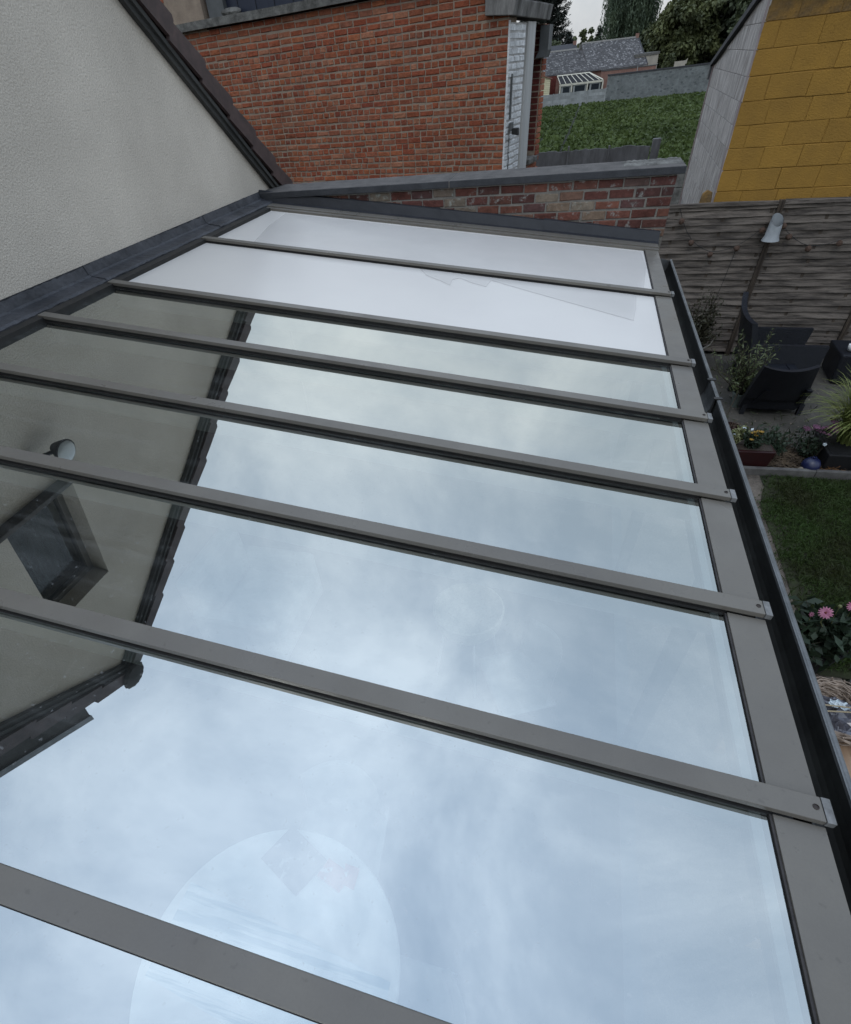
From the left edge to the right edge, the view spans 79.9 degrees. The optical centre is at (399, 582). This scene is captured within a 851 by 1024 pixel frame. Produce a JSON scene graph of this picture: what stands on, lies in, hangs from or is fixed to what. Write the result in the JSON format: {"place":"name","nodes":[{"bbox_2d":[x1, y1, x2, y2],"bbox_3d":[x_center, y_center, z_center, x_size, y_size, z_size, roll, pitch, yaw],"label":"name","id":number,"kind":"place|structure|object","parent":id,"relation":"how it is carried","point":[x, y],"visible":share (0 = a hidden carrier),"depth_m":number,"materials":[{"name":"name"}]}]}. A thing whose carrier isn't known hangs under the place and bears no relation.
{"place":"outdoors","nodes":[
{"label":"outdoors","id":0,"kind":"place"},
{"bbox_2d":[317,859,359,892],"bbox_3d":[-0.279,1.325,2.291,0.180,0.050,0.110,11,48,17],"label":"red tin","id":1,"kind":"object","parent":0,"point":[334,875],"visible":1,"depth_m":2.28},
{"bbox_2d":[160,0,552,183],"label":"red brick building","id":2,"kind":"structure","parent":0,"point":[326,90],"depth_m":7.08,"materials":[{"name":"brick"}]},
{"bbox_2d":[205,0,368,28],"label":"window","id":3,"kind":"structure","parent":2,"relation":"in","point":[214,7],"depth_m":7.23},
{"bbox_2d":[509,122,518,134],"bbox_3d":[1.541,-6.074,6.782,0.121,0.134,0.100,17,50,22],"label":"outdoor light","id":4,"kind":"object","parent":2,"relation":"attached to","point":[515,131],"visible":1,"depth_m":6.77,"materials":[{"name":"black metal"}]},
{"bbox_2d":[519,0,573,44],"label":"conifer","id":5,"kind":"object","parent":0,"point":[556,20],"visible":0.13,"depth_m":118.42,"materials":[{"name":"green plant"}]},
{"bbox_2d":[541,76,551,98],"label":"cream shed","id":6,"kind":"structure","parent":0,"point":[546,86],"depth_m":90.98,"materials":[{"name":"beige wood"}]},
{"bbox_2d":[551,41,576,50],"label":"dark roofed house","id":7,"kind":"structure","parent":0,"point":[563,47],"depth_m":105.00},
{"bbox_2d":[564,29,575,44],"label":"conifer","id":8,"kind":"object","parent":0,"point":[569,34],"visible":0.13,"depth_m":129.79,"materials":[{"name":"green plant"}]},
{"bbox_2d":[517,0,671,44],"label":"sky","id":9,"kind":"structure","parent":0,"point":[586,14],"materials":[{"name":"white"}]},
{"bbox_2d":[595,26,603,39],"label":"conifer","id":10,"kind":"object","parent":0,"point":[600,31],"visible":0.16,"depth_m":133.93,"materials":[{"name":"green plant"}]},
{"bbox_2d":[605,63,709,100],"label":"block wall","id":11,"kind":"structure","parent":0,"point":[662,81],"depth_m":84.94,"materials":[{"name":"grey concrete"}]},
{"bbox_2d":[674,58,687,66],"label":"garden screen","id":12,"kind":"object","parent":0,"point":[680,63],"visible":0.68,"depth_m":89.64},
{"bbox_2d":[540,63,849,684],"bbox_3d":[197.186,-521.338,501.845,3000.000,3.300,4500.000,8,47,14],"label":"ground","id":13,"kind":"structure","parent":0,"point":[765,478],"depth_m":35.08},
{"bbox_2d":[0,0,292,844],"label":"house","id":14,"kind":"structure","parent":13,"relation":"on","point":[124,123],"depth_m":3.04,"materials":[{"name":"paint"}]},
{"bbox_2d":[0,190,850,1023],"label":"conservatory","id":15,"kind":"object","parent":13,"relation":"on","point":[394,420],"visible":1,"depth_m":2.41,"materials":[{"name":"glass"}]},
{"bbox_2d":[176,531,322,660],"bbox_3d":[-1.165,0.067,4.067,0.760,0.730,0.840,8,47,14],"label":"covered armchair","id":16,"kind":"object","parent":15,"relation":"on","point":[234,591],"visible":0.83,"depth_m":4.00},
{"bbox_2d":[129,829,400,1023],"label":"dining table","id":17,"kind":"object","parent":15,"relation":"on","point":[240,894],"visible":0.66,"depth_m":2.18,"materials":[{"name":"white"}]},
{"bbox_2d":[261,826,326,895],"bbox_3d":[-0.491,1.296,2.372,0.255,0.012,0.194,29,55,30],"label":"printed folder","id":18,"kind":"object","parent":17,"relation":"on","point":[294,859],"visible":0.93,"depth_m":2.37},
{"bbox_2d":[300,760,399,883],"bbox_3d":[-0.292,1.347,2.768,0.462,0.825,0.463,3,46,10],"label":"shell chair","id":19,"kind":"object","parent":15,"relation":"on","point":[346,808],"visible":0.81,"depth_m":2.73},
{"bbox_2d":[397,955,477,1023],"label":"shell chair","id":20,"kind":"object","parent":15,"relation":"on","point":[429,989],"visible":0.68,"depth_m":2.21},
{"bbox_2d":[476,618,562,729],"bbox_3d":[0.802,0.664,3.317,0.463,0.825,0.462,-12,45,-5],"label":"shell chair","id":21,"kind":"object","parent":15,"relation":"on","point":[520,680],"visible":0.96,"depth_m":3.26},
{"bbox_2d":[259,157,686,252],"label":"brick parapet","id":22,"kind":"structure","parent":13,"relation":"on","point":[634,193],"depth_m":4.09,"materials":[{"name":"brick"}]},
{"bbox_2d":[552,39,560,45],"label":"broadleaf tree","id":23,"kind":"object","parent":13,"relation":"on","point":[554,43],"visible":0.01,"depth_m":114.87,"materials":[{"name":"green plant"}]},
{"bbox_2d":[541,88,606,107],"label":"pale slab fence","id":24,"kind":"object","parent":13,"relation":"on","point":[586,97],"visible":0.56,"depth_m":86.25,"materials":[{"name":"grey concrete"}]},
{"bbox_2d":[557,72,603,102],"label":"veranda","id":25,"kind":"object","parent":13,"relation":"on","point":[576,82],"visible":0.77,"depth_m":91.20,"materials":[{"name":"white glass"}]},
{"bbox_2d":[561,85,570,92],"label":"window","id":26,"kind":"structure","parent":25,"relation":"in","point":[564,89],"depth_m":91.30,"materials":[{"name":"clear glass"}]},
{"bbox_2d":[573,84,585,94],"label":"window","id":27,"kind":"structure","parent":25,"relation":"in","point":[581,87],"depth_m":91.14,"materials":[{"name":"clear glass"}]},
{"bbox_2d":[589,82,600,89],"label":"window","id":28,"kind":"structure","parent":25,"relation":"in","point":[596,85],"depth_m":91.01,"materials":[{"name":"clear glass"}]},
{"bbox_2d":[572,27,594,47],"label":"broadleaf tree","id":29,"kind":"object","parent":13,"relation":"on","point":[582,35],"visible":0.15,"depth_m":134.93,"materials":[{"name":"green plant"}]},
{"bbox_2d":[588,36,599,41],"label":"broadleaf tree","id":30,"kind":"object","parent":13,"relation":"on","point":[595,38],"visible":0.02,"depth_m":129.80,"materials":[{"name":"green plant"}]},
{"bbox_2d":[543,33,647,94],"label":"slate roofed house","id":31,"kind":"structure","parent":13,"relation":"on","point":[597,58],"depth_m":95.13,"materials":[{"name":"stone"}]},
{"bbox_2d":[535,138,660,166],"bbox_3d":[3.525,-9.151,12.043,4.490,1.860,0.140,8,47,14],"label":"slab fence","id":32,"kind":"object","parent":13,"relation":"on","point":[596,155],"visible":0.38,"depth_m":11.27,"materials":[{"name":"concrete"}]},
{"bbox_2d":[537,91,705,182],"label":"field crop","id":33,"kind":"object","parent":13,"relation":"on","point":[636,121],"visible":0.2,"depth_m":38.45,"materials":[{"name":"green plant"}]},
{"bbox_2d":[601,64,656,88],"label":"brick wall","id":34,"kind":"structure","parent":13,"relation":"on","point":[604,74],"depth_m":90.99,"materials":[{"name":"brick"}]},
{"bbox_2d":[598,0,662,40],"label":"weeping willow","id":35,"kind":"object","parent":13,"relation":"on","point":[629,18],"visible":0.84,"depth_m":106.82,"materials":[{"name":"green plant"}]},
{"bbox_2d":[634,51,659,67],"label":"beige shed","id":36,"kind":"structure","parent":13,"relation":"on","point":[652,58],"depth_m":93.93,"materials":[{"name":"concrete"}]},
{"bbox_2d":[639,18,662,67],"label":"broadleaf tree","id":37,"kind":"object","parent":13,"relation":"on","point":[644,43],"visible":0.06,"depth_m":106.57,"materials":[{"name":"green plant"}]},
{"bbox_2d":[662,52,676,67],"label":"broadleaf tree","id":38,"kind":"object","parent":13,"relation":"on","point":[672,59],"visible":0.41,"depth_m":96.53,"materials":[{"name":"green plant"}]},
{"bbox_2d":[643,0,726,68],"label":"broadleaf tree","id":39,"kind":"object","parent":13,"relation":"on","point":[681,29],"visible":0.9,"depth_m":98.39,"materials":[{"name":"green plant"}]},
{"bbox_2d":[686,0,738,63],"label":"broadleaf tree","id":40,"kind":"object","parent":13,"relation":"on","point":[727,12],"visible":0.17,"depth_m":99.24,"materials":[{"name":"green plant"}]},
{"bbox_2d":[727,0,751,36],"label":"broadleaf tree","id":41,"kind":"object","parent":13,"relation":"on","point":[742,6],"visible":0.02,"depth_m":92.75,"materials":[{"name":"green plant"}]},
{"bbox_2d":[678,0,850,203],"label":"yellow block house","id":42,"kind":"structure","parent":13,"relation":"on","point":[774,123],"depth_m":5.85,"materials":[{"name":"yellow brick"}]},
{"bbox_2d":[767,448,802,467],"bbox_3d":[4.584,-1.280,5.390,4.540,0.001,0.500,8,47,14],"label":"flower bed","id":43,"kind":"object","parent":13,"relation":"on","point":[788,449],"depth_m":5.49,"materials":[{"name":"soil"}]},
{"bbox_2d":[736,441,775,466],"bbox_3d":[3.666,-1.362,5.418,0.508,0.235,0.229,6,46,13],"label":"red planter","id":44,"kind":"object","parent":43,"relation":"on","point":[763,455],"visible":0.33,"depth_m":5.29,"materials":[{"name":"plastic"}]},
{"bbox_2d":[730,424,753,443],"bbox_3d":[3.485,-1.555,5.326,0.334,0.268,0.308,-15,45,-8],"label":"variegated plant","id":45,"kind":"object","parent":44,"relation":"in","point":[738,433],"visible":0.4,"depth_m":5.25,"materials":[{"name":"green plant"}]},
{"bbox_2d":[742,425,766,448],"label":"yellow flowers","id":46,"kind":"object","parent":44,"relation":"in","point":[753,440],"visible":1,"depth_m":5.22,"materials":[{"name":"green plant"}]},
{"bbox_2d":[763,420,803,448],"bbox_3d":[4.161,-1.603,5.529,0.510,0.320,0.356,8,47,14],"label":"thin herb","id":47,"kind":"object","parent":43,"relation":"on","point":[785,436],"visible":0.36,"depth_m":5.53,"materials":[{"name":"green plant"}]},
{"bbox_2d":[760,423,807,455],"bbox_3d":[3.953,-1.494,5.388,0.538,0.410,0.300,18,50,23],"label":"leafy plant","id":48,"kind":"object","parent":43,"relation":"on","point":[771,437],"visible":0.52,"depth_m":5.32,"materials":[{"name":"green plant"}]},
{"bbox_2d":[792,426,809,451],"bbox_3d":[4.257,-1.503,5.394,0.135,0.389,0.056,-35,51,-25],"label":"sedum","id":49,"kind":"object","parent":43,"relation":"on","point":[807,427],"visible":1,"depth_m":5.28,"materials":[{"name":"green plant"}]},
{"bbox_2d":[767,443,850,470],"bbox_3d":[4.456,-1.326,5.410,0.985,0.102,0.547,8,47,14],"label":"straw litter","id":50,"kind":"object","parent":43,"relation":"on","point":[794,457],"visible":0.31,"depth_m":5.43,"materials":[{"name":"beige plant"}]},
{"bbox_2d":[800,456,820,469],"bbox_3d":[4.267,-1.226,5.257,0.170,0.184,0.170,8,47,14],"label":"blue ball","id":51,"kind":"object","parent":43,"relation":"on","point":[812,463],"visible":0.88,"depth_m":5.20,"materials":[{"name":"ceramic"}]},
{"bbox_2d":[793,432,830,458],"bbox_3d":[4.351,-1.444,5.346,0.205,0.321,0.313,-32,50,-23],"label":"weed","id":52,"kind":"object","parent":43,"relation":"on","point":[809,446],"visible":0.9,"depth_m":5.35,"materials":[{"name":"green plant"}]},
{"bbox_2d":[813,431,850,470],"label":"black planter","id":53,"kind":"object","parent":43,"relation":"on","point":[835,454],"visible":0.54,"depth_m":5.21,"materials":[{"name":"plastic"}]},
{"bbox_2d":[804,417,843,440],"bbox_3d":[4.348,-1.563,5.194,0.333,0.243,0.264,8,47,14],"label":"pink sedum","id":54,"kind":"object","parent":53,"relation":"in","point":[825,430],"visible":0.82,"depth_m":5.16,"materials":[{"name":"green plant"}]},
{"bbox_2d":[743,466,850,479],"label":"kerb edging","id":55,"kind":"object","parent":13,"relation":"on","point":[805,473],"visible":0.38,"depth_m":5.24,"materials":[{"name":"grey concrete"}]},
{"bbox_2d":[626,475,842,1023],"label":"path","id":56,"kind":"structure","parent":0,"point":[702,963],"depth_m":2.82,"materials":[{"name":"grey concrete"}]},
{"bbox_2d":[711,683,850,948],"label":"wooden table","id":57,"kind":"object","parent":56,"relation":"on","point":[751,937],"visible":0.06,"depth_m":2.56,"materials":[{"name":"brown wood"}]},
{"bbox_2d":[816,676,850,745],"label":"wicker wreath basket","id":58,"kind":"object","parent":57,"relation":"on","point":[832,686],"visible":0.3,"depth_m":2.69,"materials":[{"name":"brown wicker"}]},
{"bbox_2d":[822,695,850,734],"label":"crumpled film","id":59,"kind":"object","parent":58,"relation":"in","point":[841,722],"visible":0.41,"depth_m":2.61,"materials":[{"name":"plastic"}]},
{"bbox_2d":[828,699,848,710],"bbox_3d":[2.269,0.628,2.622,0.082,0.033,0.071,8,47,14],"label":"torn label","id":60,"kind":"object","parent":59,"relation":"on","point":[835,702],"visible":0.87,"depth_m":2.62,"materials":[{"name":"white paper"}]},
{"bbox_2d":[825,704,850,708],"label":"cane stick","id":61,"kind":"object","parent":58,"relation":"on","point":[838,706],"visible":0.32,"depth_m":2.57,"materials":[{"name":"beige wood"}]},
{"bbox_2d":[827,710,850,712],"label":"cane stick","id":62,"kind":"object","parent":58,"relation":"on","point":[839,711],"visible":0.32,"depth_m":2.54,"materials":[{"name":"beige wood"}]},
{"bbox_2d":[788,594,850,673],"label":"potted dahlia","id":63,"kind":"object","parent":56,"relation":"on","point":[825,633],"visible":0.95,"depth_m":3.43,"materials":[{"name":"green plant"}]},
{"bbox_2d":[704,353,850,448],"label":"patio","id":64,"kind":"structure","parent":0,"point":[768,416],"depth_m":6.22,"materials":[{"name":"concrete"}]},
{"bbox_2d":[670,168,686,204],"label":"concrete pillar","id":65,"kind":"structure","parent":64,"relation":"on","point":[676,194],"depth_m":6.39,"materials":[{"name":"grey concrete"}]},
{"bbox_2d":[699,190,712,202],"bbox_3d":[3.946,-4.224,7.027,0.125,1.954,0.060,8,47,14],"label":"post stub","id":66,"kind":"object","parent":64,"relation":"on","point":[706,196],"visible":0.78,"depth_m":6.37,"materials":[{"name":"yellow wood"}]},
{"bbox_2d":[687,289,726,349],"bbox_3d":[4.044,-3.429,6.881,0.569,1.028,0.780,37,59,35],"label":"potted shrub","id":67,"kind":"object","parent":64,"relation":"on","point":[702,327],"visible":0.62,"depth_m":6.81,"materials":[{"name":"green plant"}]},
{"bbox_2d":[728,417,741,429],"bbox_3d":[3.784,-1.763,5.829,0.235,0.217,0.238,8,47,14],"label":"red pot","id":68,"kind":"object","parent":64,"relation":"on","point":[732,425],"visible":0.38,"depth_m":5.81,"materials":[{"name":"ceramic"}]},
{"bbox_2d":[708,328,779,417],"bbox_3d":[4.022,-2.522,6.061,0.918,0.925,0.656,8,47,14],"label":"potted olive","id":69,"kind":"object","parent":64,"relation":"on","point":[742,384],"visible":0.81,"depth_m":6.02,"materials":[{"name":"green plant"}]},
{"bbox_2d":[659,197,850,355],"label":"wooden fence","id":70,"kind":"object","parent":64,"relation":"on","point":[784,282],"visible":0.69,"depth_m":6.60,"materials":[{"name":"brown wood"}]},
{"bbox_2d":[679,208,849,306],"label":"string lights","id":71,"kind":"object","parent":70,"relation":"hanging from","point":[789,236],"visible":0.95,"depth_m":6.33,"materials":[{"name":"plastic"}]},
{"bbox_2d":[761,213,783,241],"bbox_3d":[4.614,-4.366,6.229,0.196,0.270,0.196,8,47,14],"label":"fence lamp","id":72,"kind":"object","parent":70,"relation":"attached to","point":[772,233],"visible":1,"depth_m":6.22,"materials":[{"name":"white plastic"}]},
{"bbox_2d":[727,363,819,415],"bbox_3d":[4.505,-2.430,6.050,0.728,0.720,1.139,8,47,14],"label":"wicker armchair","id":73,"kind":"object","parent":64,"relation":"on","point":[779,386],"visible":0.87,"depth_m":5.82,"materials":[{"name":"black wicker"}]},
{"bbox_2d":[711,359,838,446],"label":"weeds","id":74,"kind":"object","parent":64,"relation":"on","point":[777,412],"visible":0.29,"depth_m":6.11,"materials":[{"name":"green plant"}]},
{"bbox_2d":[733,292,829,371],"bbox_3d":[4.742,-3.028,6.418,0.991,1.000,0.733,8,47,14],"label":"wicker armchair","id":75,"kind":"object","parent":64,"relation":"on","point":[795,350],"visible":0.56,"depth_m":6.24,"materials":[{"name":"black wicker"}]},
{"bbox_2d":[822,340,850,383],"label":"wicker footstool","id":76,"kind":"object","parent":64,"relation":"on","point":[837,357],"visible":0.98,"depth_m":6.44,"materials":[{"name":"black wicker"}]},
{"bbox_2d":[754,474,850,678],"bbox_3d":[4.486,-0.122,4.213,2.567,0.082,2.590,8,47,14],"label":"lawn grass","id":77,"kind":"structure","parent":0,"point":[790,514],"depth_m":4.65,"materials":[{"name":"green plant"}]},
{"bbox_2d":[799,366,850,445],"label":"ornamental grass","id":78,"kind":"object","parent":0,"point":[844,436],"depth_m":5.12,"materials":[{"name":"green plant"}]}
]}

